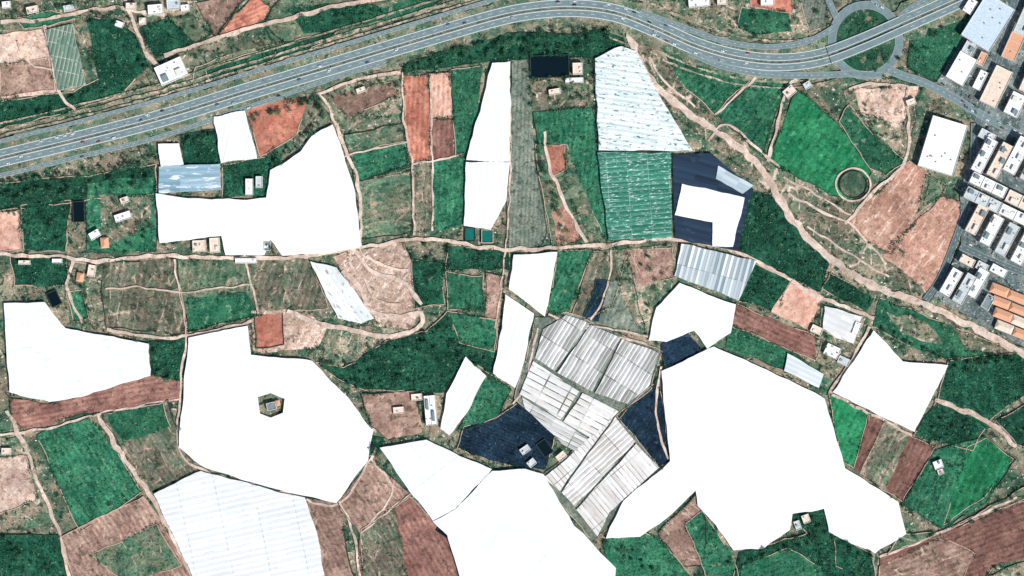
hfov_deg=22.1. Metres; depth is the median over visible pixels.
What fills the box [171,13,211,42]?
farm field
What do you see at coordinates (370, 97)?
farm field
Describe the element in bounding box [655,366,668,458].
dirt track
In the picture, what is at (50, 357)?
greenhouse
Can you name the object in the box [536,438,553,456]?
water reservoir
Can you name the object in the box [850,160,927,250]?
scrub ground plot
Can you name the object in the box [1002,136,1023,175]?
apartment block
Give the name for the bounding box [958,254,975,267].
apartment block
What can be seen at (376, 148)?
dirt track
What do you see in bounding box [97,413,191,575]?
dirt track
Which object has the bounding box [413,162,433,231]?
farm field
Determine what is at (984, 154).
apartment block
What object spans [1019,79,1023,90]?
roof
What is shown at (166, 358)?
farm field
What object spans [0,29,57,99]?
farm field
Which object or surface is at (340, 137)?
dirt track
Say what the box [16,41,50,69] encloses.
dirt track
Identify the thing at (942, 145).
warehouse
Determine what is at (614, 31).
verge shrubs
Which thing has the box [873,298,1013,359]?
farm field
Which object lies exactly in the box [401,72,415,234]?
dirt track
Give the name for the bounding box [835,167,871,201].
circular path
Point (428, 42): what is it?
highway lane marking
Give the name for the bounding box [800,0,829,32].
farm field
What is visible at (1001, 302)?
roof
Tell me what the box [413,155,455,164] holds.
dirt track
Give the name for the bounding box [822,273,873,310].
farm field
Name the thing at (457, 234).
scrub bushes
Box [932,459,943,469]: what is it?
farmhouse
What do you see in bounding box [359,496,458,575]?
farm field
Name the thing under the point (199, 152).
farm field
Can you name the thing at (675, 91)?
dirt track
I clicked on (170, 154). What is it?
greenhouse
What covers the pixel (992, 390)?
farm field
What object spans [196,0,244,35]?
farm field
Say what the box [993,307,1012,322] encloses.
roof
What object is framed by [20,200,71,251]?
farm field
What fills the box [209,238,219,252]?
farmhouse
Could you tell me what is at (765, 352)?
farm field
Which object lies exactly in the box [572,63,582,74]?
farmhouse
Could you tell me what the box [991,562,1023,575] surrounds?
scrub ground plot
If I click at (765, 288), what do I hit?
farm field
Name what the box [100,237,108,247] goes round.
farmhouse
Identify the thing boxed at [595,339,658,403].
tunnel greenhouse
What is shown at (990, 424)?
dirt track
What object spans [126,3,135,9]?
farmhouse
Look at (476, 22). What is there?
highway guardrail
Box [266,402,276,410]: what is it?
farmhouse
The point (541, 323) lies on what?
farm field
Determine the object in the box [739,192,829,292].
farm field
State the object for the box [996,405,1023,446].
farm field
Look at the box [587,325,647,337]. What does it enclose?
dirt track
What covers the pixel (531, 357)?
dirt track
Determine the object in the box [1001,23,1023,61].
warehouse
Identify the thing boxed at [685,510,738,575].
farm field
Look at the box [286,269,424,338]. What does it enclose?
dirt track
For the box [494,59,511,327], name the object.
dirt track
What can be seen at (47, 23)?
farm field
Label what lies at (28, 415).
farm field
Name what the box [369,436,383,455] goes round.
farm field
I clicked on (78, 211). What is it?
water reservoir
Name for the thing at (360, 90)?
farmhouse
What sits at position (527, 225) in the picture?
farm field
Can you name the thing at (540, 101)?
scrub ground plot
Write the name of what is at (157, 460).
farm field
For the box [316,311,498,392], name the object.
farm field
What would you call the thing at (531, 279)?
greenhouse
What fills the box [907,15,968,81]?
farm field
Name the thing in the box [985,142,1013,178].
apartment block
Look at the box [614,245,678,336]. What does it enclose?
scrub ground plot
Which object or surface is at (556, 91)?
farmhouse
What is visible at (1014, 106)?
roof
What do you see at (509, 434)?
farm field
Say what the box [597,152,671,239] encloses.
greenhouse
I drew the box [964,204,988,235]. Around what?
apartment block
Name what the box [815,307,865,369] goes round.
scrub ground plot
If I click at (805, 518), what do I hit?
farmhouse
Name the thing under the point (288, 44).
earth bank
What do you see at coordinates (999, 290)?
roof
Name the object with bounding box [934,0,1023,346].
street pavement
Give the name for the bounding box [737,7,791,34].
farm field
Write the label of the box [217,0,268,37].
farm field
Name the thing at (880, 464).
farm field
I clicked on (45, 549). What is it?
farm field
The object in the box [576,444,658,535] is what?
tunnel greenhouse
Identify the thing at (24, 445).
dirt track
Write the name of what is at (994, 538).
farm field
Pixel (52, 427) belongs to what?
dirt track
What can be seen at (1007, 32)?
street
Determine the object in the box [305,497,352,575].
farm field
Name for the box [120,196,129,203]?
farmhouse
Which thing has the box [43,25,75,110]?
dirt track
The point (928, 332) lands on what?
scrub ground plot
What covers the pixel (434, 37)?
highway edge line
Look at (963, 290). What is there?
apartment block
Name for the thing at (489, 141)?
greenhouse
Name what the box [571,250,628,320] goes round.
farm field
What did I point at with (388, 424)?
farm field
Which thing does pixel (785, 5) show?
farm field
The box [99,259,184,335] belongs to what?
farm field
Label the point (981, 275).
apartment block
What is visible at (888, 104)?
scrub ground plot
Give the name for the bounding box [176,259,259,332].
farm field
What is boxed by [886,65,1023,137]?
access road
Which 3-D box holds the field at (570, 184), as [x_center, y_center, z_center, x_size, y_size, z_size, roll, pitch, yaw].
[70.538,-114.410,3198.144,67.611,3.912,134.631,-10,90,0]
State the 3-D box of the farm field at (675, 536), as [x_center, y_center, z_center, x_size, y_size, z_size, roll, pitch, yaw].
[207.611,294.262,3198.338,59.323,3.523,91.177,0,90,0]
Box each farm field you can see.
[0,17,147,128]
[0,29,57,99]
[0,57,54,96]
[0,164,156,210]
[0,210,20,251]
[0,455,36,513]
[0,534,66,575]
[10,257,67,286]
[10,375,179,430]
[16,10,80,29]
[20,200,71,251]
[36,417,141,530]
[60,496,189,575]
[66,290,88,321]
[85,177,156,252]
[91,524,181,575]
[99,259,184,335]
[102,400,196,491]
[106,402,170,442]
[139,18,194,58]
[149,337,189,381]
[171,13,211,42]
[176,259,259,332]
[181,129,219,164]
[187,292,257,331]
[193,41,281,85]
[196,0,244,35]
[205,32,336,78]
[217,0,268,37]
[222,156,280,197]
[246,98,305,156]
[247,258,328,310]
[254,313,283,348]
[266,0,443,42]
[290,2,388,33]
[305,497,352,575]
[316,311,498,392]
[329,82,397,118]
[338,461,409,532]
[344,123,409,181]
[353,141,408,179]
[354,170,412,238]
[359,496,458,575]
[360,510,406,575]
[361,390,421,440]
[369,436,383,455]
[390,0,440,18]
[402,28,624,72]
[403,74,431,161]
[411,260,444,308]
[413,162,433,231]
[428,72,454,119]
[429,119,453,158]
[433,157,467,230]
[445,247,509,270]
[445,271,483,310]
[450,65,482,155]
[450,313,496,351]
[457,403,554,468]
[459,372,510,429]
[485,272,504,317]
[506,59,546,247]
[514,312,660,540]
[533,107,608,238]
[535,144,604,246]
[546,144,566,174]
[548,249,592,313]
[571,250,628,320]
[582,279,609,321]
[584,279,645,334]
[603,533,689,575]
[619,380,669,466]
[625,248,674,286]
[658,494,706,566]
[661,333,700,367]
[662,48,749,114]
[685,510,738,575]
[715,79,784,157]
[726,326,826,384]
[732,303,821,360]
[733,509,875,575]
[736,263,792,310]
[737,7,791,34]
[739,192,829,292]
[741,548,822,575]
[750,0,792,12]
[769,89,871,199]
[771,280,823,329]
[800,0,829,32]
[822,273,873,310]
[828,392,868,468]
[833,535,872,574]
[839,104,905,174]
[854,415,934,500]
[860,422,908,489]
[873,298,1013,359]
[878,499,1023,575]
[879,537,974,575]
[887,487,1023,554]
[901,436,1014,529]
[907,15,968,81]
[913,400,987,450]
[915,175,946,214]
[938,353,1023,420]
[943,438,1013,524]
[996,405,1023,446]
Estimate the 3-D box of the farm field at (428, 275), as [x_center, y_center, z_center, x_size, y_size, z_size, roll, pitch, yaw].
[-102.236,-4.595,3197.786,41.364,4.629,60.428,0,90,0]
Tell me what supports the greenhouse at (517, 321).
on the ground
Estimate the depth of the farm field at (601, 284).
3198.84 m
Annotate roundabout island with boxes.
[836,9,894,70]
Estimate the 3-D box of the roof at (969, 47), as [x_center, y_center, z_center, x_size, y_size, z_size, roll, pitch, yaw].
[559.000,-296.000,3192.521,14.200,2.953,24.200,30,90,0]
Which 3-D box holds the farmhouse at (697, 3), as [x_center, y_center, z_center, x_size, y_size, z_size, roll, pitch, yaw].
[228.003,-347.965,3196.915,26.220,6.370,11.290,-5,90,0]
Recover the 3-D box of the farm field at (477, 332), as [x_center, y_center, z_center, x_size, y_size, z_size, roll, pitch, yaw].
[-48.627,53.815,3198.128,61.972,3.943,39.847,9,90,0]
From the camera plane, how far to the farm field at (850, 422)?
3198.48 m
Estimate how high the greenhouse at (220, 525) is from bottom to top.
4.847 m
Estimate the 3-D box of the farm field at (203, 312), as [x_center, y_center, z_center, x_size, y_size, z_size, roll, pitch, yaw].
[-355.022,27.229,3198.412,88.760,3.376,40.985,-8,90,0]
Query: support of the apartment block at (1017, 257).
on the ground
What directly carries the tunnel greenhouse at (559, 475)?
on the ground
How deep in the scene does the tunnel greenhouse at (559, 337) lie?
3196.76 m
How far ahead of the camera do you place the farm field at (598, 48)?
3199.23 m
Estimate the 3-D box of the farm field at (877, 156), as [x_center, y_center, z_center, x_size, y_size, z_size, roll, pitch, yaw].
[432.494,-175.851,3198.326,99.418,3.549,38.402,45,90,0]
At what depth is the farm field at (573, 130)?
3199.20 m
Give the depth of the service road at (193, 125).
3197.98 m
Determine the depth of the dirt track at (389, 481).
3198.14 m
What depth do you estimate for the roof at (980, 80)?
3193.75 m
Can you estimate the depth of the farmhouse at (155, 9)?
3193.75 m
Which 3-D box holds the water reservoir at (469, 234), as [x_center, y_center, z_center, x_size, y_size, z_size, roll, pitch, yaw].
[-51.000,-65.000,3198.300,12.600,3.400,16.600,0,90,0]
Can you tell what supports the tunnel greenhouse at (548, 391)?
on the ground
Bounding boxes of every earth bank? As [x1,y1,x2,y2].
[0,0,437,123]
[0,0,461,130]
[0,0,479,135]
[610,32,841,82]
[610,37,843,88]
[640,0,811,42]
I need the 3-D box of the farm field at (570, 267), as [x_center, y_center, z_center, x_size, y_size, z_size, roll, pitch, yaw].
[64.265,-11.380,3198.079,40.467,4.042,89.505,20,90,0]
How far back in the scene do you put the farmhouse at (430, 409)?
3194.75 m
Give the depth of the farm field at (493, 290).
3198.94 m
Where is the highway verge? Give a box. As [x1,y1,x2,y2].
[0,0,1006,175]
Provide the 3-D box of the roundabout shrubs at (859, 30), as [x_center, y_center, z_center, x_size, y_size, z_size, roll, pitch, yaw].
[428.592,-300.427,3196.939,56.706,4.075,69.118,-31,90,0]
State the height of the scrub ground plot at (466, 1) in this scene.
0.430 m
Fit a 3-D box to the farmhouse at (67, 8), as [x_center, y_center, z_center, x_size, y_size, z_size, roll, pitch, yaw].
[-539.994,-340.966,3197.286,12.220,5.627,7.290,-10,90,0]
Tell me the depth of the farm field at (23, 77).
3199.81 m
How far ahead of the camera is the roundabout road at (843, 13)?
3197.92 m
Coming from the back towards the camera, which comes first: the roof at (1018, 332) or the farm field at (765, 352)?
the farm field at (765, 352)
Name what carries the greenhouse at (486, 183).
on the ground
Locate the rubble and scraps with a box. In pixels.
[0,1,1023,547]
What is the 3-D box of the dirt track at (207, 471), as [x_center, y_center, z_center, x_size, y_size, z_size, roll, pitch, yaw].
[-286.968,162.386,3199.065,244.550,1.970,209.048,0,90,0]
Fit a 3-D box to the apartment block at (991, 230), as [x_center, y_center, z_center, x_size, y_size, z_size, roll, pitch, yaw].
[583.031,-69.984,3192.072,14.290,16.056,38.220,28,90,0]
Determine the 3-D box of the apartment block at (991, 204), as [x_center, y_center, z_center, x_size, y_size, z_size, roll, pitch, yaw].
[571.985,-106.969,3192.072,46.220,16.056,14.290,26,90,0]
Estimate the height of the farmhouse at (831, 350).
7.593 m
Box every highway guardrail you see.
[0,2,950,157]
[2,0,958,158]
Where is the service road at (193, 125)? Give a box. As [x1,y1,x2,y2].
[0,60,385,177]
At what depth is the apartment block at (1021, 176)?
3187.75 m
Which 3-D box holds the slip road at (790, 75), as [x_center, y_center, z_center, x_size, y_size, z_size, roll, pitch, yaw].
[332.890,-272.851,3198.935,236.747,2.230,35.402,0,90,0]
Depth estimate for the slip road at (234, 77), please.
3197.96 m
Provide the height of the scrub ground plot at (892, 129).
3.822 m
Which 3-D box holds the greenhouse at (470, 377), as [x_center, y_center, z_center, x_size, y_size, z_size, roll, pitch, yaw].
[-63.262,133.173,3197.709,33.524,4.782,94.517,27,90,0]
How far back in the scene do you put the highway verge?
3198.15 m
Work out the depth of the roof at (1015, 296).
3191.98 m
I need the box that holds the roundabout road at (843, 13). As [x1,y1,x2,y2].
[828,1,902,79]
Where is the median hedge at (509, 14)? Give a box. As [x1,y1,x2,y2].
[5,3,949,156]
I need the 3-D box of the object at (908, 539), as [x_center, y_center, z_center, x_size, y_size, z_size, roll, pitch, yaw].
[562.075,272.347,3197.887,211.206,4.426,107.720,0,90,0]
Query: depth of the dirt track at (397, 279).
3198.17 m
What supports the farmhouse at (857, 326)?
on the ground
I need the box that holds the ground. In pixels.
[0,0,1023,575]
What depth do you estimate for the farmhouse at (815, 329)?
3195.75 m
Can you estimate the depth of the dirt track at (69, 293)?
3198.07 m
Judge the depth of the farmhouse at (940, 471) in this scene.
3195.75 m
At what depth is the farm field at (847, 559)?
3198.31 m
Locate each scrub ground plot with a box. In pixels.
[0,0,109,30]
[0,435,53,531]
[67,261,105,327]
[99,195,151,244]
[116,0,213,57]
[251,309,326,352]
[305,325,414,365]
[312,74,401,131]
[333,243,421,328]
[460,0,492,11]
[529,79,590,111]
[551,206,579,244]
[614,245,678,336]
[637,0,825,43]
[638,44,934,294]
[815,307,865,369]
[843,85,922,156]
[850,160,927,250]
[854,87,918,123]
[881,196,959,290]
[887,312,942,343]
[940,314,1023,354]
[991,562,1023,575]
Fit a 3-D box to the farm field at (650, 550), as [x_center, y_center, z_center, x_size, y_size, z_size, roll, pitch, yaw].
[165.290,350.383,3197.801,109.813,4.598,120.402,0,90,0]
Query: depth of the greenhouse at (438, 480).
3195.77 m
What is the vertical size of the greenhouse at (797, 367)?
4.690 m
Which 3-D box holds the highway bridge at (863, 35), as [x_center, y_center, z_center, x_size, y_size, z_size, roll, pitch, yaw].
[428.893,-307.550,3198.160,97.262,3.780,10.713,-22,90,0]
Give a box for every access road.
[825,0,839,18]
[871,0,883,9]
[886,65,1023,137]
[895,0,932,18]
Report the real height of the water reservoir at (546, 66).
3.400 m
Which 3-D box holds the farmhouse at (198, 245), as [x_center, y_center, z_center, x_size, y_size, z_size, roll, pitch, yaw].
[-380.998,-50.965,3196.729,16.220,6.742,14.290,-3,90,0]
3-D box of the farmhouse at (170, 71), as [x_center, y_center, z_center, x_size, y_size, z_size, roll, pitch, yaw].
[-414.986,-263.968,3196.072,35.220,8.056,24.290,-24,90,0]
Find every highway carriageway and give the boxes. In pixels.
[0,0,953,156]
[0,0,977,166]
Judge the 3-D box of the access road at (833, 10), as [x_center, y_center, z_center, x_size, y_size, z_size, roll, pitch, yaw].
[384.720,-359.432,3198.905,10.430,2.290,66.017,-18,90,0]
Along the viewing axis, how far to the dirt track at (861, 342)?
3198.15 m
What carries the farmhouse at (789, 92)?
on the ground
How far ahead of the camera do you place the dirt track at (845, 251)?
3198.20 m
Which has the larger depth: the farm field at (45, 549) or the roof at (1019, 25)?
the farm field at (45, 549)
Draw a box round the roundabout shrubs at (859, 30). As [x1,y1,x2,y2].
[837,12,890,65]
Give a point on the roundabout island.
(860, 64)
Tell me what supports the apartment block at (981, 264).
on the ground
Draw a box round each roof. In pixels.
[961,40,977,55]
[962,0,978,14]
[973,70,987,90]
[976,51,987,65]
[989,282,1009,297]
[992,295,1010,309]
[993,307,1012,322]
[994,320,1014,334]
[1004,91,1023,117]
[1007,290,1023,304]
[1009,303,1023,315]
[1010,314,1023,327]
[1012,327,1023,339]
[1013,8,1023,36]
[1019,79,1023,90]
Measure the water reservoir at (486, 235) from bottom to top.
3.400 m
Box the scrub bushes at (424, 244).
[0,0,1022,574]
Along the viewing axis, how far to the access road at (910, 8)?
3197.88 m
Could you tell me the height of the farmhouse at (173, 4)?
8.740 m
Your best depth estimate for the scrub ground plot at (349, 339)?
3199.38 m
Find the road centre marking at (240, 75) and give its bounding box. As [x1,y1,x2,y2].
[6,3,480,139]
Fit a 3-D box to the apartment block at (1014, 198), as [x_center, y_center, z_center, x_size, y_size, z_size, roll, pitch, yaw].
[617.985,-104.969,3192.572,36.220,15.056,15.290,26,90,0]
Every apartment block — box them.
[938,267,962,296]
[951,273,976,304]
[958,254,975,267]
[962,186,1002,213]
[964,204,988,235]
[968,172,1007,198]
[968,267,989,298]
[970,137,997,173]
[974,260,988,270]
[977,128,996,139]
[978,214,1004,246]
[980,294,994,309]
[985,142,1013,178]
[989,263,1007,277]
[993,222,1019,256]
[997,203,1023,225]
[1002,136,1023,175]
[1003,190,1023,210]
[1009,232,1023,265]
[1019,168,1023,180]
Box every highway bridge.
[826,17,901,53]
[829,26,905,62]
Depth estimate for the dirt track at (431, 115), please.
3198.09 m
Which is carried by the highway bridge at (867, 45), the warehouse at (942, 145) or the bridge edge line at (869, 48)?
the bridge edge line at (869, 48)
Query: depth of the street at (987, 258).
3197.98 m
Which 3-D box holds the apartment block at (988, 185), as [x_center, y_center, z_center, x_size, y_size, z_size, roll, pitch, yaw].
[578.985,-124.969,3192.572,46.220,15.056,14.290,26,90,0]
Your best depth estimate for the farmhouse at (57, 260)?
3195.75 m
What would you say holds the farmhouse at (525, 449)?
on the ground
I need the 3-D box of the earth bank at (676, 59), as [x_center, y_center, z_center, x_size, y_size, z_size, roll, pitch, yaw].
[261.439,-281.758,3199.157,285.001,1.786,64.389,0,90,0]
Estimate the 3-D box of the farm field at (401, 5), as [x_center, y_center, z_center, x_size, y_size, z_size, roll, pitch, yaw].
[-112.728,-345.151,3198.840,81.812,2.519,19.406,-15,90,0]
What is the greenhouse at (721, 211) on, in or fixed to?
on the ground
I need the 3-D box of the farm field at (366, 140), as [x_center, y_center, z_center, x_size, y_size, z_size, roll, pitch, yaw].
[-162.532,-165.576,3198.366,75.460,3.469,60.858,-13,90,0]
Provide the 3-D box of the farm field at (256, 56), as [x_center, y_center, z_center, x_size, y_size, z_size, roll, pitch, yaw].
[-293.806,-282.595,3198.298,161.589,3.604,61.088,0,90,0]
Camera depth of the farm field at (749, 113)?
3199.13 m
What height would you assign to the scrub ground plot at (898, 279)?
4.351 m
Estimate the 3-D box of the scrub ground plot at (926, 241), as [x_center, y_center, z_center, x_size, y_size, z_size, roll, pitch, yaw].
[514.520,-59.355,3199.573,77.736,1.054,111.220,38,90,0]
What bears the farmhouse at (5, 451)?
on the ground
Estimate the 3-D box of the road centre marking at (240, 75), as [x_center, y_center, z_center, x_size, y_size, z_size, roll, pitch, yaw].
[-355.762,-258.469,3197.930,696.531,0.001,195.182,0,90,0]
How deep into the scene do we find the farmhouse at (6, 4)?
3195.75 m
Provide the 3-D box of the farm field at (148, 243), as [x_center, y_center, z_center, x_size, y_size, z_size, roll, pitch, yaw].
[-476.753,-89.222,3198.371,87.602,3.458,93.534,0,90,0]
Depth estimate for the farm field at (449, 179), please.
3199.25 m
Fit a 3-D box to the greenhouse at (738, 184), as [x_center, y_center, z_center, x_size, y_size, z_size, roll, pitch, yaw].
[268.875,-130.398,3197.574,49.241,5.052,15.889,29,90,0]
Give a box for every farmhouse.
[1,448,10,454]
[2,1,10,8]
[18,260,30,264]
[26,5,38,13]
[52,259,62,262]
[63,4,73,11]
[76,272,84,281]
[87,264,96,276]
[88,229,101,240]
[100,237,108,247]
[114,210,131,222]
[115,20,124,28]
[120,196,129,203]
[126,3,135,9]
[139,18,145,24]
[148,4,163,15]
[154,56,188,85]
[166,0,180,10]
[181,4,189,11]
[192,240,205,251]
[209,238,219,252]
[235,258,256,263]
[245,179,252,194]
[256,176,262,187]
[264,242,270,250]
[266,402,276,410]
[356,86,365,93]
[393,407,403,413]
[411,393,421,400]
[424,395,437,425]
[520,444,530,454]
[527,458,536,467]
[549,88,560,95]
[556,451,566,461]
[565,77,583,82]
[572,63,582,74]
[688,0,709,7]
[717,0,726,4]
[760,0,773,5]
[782,85,796,98]
[793,520,801,529]
[801,514,810,523]
[802,81,811,89]
[810,324,822,335]
[823,343,840,359]
[837,355,849,366]
[852,321,861,334]
[906,98,916,106]
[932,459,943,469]
[937,469,943,474]
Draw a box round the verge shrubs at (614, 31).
[19,0,953,165]
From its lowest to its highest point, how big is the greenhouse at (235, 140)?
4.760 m
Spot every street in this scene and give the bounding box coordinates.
[923,123,977,301]
[959,243,1023,275]
[975,0,1017,121]
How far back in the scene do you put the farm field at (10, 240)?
3199.57 m
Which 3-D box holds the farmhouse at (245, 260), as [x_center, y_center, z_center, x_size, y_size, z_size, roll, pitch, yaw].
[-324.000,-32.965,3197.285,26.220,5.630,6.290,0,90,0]
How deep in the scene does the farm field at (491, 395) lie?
3198.58 m
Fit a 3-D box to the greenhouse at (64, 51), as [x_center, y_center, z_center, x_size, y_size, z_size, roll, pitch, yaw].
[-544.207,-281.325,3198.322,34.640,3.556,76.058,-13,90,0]
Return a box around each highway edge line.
[0,0,936,149]
[0,0,952,156]
[1,0,976,166]
[2,0,961,159]
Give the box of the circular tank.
[839,171,866,198]
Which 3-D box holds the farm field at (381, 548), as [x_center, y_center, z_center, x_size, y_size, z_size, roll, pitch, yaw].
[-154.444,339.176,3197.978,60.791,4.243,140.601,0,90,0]
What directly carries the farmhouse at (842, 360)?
on the ground
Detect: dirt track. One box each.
[0,5,164,23]
[0,237,874,319]
[0,399,178,435]
[5,410,70,575]
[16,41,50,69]
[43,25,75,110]
[65,261,83,322]
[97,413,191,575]
[105,284,250,292]
[106,319,251,339]
[123,0,159,66]
[163,0,382,57]
[173,259,186,333]
[176,335,375,506]
[244,255,259,314]
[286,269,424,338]
[316,93,362,246]
[318,70,400,94]
[338,501,360,575]
[344,141,406,156]
[347,259,400,305]
[352,250,422,304]
[359,494,410,533]
[361,459,393,533]
[366,254,408,271]
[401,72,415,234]
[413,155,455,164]
[429,75,433,230]
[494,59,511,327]
[512,328,538,404]
[543,131,587,242]
[548,313,647,345]
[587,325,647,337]
[590,249,611,320]
[626,33,1023,357]
[648,57,695,107]
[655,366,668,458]
[708,124,779,167]
[715,77,755,114]
[767,79,797,161]
[783,176,850,215]
[788,192,886,264]
[807,226,889,276]
[829,326,870,392]
[831,394,911,435]
[844,89,910,223]
[849,82,917,90]
[879,497,1016,557]
[935,398,1016,447]
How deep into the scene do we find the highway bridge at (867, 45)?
3196.40 m
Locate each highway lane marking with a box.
[2,2,940,152]
[4,1,966,162]
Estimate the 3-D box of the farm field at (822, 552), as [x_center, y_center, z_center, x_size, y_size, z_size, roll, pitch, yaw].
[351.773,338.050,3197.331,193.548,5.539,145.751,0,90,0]
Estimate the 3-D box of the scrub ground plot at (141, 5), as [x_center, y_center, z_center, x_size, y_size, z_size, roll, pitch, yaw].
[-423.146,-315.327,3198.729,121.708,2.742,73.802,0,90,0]
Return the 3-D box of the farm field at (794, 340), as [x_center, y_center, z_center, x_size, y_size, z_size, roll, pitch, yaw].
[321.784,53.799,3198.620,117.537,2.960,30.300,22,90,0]
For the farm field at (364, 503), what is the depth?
3198.64 m
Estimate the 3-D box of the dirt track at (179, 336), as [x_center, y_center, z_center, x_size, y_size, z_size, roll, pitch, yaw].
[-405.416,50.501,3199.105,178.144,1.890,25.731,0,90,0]
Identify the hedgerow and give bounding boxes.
[0,0,1023,575]
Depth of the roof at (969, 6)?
3193.75 m
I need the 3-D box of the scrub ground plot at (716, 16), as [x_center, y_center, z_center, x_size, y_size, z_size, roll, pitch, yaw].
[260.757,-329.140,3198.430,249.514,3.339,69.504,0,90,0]
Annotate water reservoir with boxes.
[46,290,61,307]
[72,201,84,221]
[436,527,447,538]
[465,228,474,241]
[481,229,492,242]
[530,54,569,77]
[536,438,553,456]
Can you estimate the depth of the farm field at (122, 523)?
3198.67 m
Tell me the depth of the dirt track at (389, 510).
3198.14 m
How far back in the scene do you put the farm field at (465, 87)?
3199.27 m
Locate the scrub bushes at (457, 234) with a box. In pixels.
[1,0,1023,575]
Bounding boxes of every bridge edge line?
[830,26,902,56]
[832,32,905,62]
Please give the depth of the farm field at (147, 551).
3198.66 m
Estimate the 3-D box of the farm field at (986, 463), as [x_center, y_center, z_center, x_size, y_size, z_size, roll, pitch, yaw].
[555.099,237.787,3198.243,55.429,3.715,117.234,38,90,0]
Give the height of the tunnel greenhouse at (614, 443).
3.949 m
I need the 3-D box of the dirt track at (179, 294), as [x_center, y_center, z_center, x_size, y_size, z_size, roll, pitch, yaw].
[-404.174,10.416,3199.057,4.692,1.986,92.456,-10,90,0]
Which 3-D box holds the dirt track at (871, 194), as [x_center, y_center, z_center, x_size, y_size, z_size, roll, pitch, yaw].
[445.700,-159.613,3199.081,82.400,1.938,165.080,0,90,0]
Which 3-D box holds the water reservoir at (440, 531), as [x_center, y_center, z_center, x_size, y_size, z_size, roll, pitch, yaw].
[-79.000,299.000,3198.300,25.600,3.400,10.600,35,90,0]
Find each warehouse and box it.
[917,115,967,175]
[945,51,977,85]
[960,0,1014,51]
[979,65,1012,108]
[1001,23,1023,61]
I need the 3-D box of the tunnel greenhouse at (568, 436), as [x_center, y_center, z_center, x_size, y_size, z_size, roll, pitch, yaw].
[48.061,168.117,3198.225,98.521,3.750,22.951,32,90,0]
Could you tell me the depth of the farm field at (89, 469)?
3198.75 m
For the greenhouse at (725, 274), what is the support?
on the ground
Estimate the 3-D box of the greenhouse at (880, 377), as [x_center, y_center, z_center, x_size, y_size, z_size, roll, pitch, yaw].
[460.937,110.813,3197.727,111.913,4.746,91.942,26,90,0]
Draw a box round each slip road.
[0,0,496,142]
[639,9,834,49]
[688,50,881,78]
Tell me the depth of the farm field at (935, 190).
3199.06 m
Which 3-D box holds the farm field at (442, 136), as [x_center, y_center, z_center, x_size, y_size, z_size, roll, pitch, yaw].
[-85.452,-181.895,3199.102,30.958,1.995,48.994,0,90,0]
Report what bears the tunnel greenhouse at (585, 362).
on the ground
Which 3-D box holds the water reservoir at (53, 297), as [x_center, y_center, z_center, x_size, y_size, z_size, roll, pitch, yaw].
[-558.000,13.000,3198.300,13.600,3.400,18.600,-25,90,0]
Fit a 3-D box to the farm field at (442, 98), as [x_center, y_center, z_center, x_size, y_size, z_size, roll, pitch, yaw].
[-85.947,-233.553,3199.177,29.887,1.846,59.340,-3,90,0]
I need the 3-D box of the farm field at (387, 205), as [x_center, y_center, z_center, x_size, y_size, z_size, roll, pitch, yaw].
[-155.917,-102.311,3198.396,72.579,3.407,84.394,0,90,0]
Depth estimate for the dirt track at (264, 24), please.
3198.13 m
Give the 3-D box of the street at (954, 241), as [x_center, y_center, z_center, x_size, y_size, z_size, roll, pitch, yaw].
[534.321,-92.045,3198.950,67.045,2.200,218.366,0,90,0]
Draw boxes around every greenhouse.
[4,302,150,401]
[45,24,85,89]
[154,471,324,575]
[156,124,360,255]
[158,143,183,165]
[159,164,221,193]
[179,326,372,502]
[214,111,256,162]
[310,261,373,323]
[380,440,490,519]
[433,469,615,575]
[441,357,485,434]
[464,162,509,229]
[466,62,510,161]
[493,294,533,387]
[509,252,556,315]
[520,361,578,418]
[522,397,587,451]
[535,315,588,370]
[545,419,611,490]
[557,325,619,390]
[561,417,634,506]
[563,393,618,438]
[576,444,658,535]
[595,46,692,150]
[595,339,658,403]
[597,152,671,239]
[606,347,905,552]
[648,283,735,348]
[673,153,753,250]
[674,244,755,299]
[675,184,744,246]
[716,166,752,193]
[784,353,823,387]
[823,306,861,342]
[833,330,947,431]
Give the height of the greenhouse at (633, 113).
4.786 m
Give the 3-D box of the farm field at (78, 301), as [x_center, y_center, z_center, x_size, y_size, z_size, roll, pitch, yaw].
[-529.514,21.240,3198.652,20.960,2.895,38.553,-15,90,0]
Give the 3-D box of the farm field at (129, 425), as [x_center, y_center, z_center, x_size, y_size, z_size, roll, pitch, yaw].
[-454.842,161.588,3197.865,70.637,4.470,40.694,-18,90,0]
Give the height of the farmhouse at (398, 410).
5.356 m
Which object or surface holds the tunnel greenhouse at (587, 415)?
on the ground
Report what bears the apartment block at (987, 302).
on the ground
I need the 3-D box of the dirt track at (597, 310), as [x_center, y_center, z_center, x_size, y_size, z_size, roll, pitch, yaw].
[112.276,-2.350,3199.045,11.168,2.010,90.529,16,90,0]
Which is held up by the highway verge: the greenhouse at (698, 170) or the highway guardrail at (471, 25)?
the highway guardrail at (471, 25)
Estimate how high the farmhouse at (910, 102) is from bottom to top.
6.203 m
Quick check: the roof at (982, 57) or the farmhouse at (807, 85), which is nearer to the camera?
the roof at (982, 57)

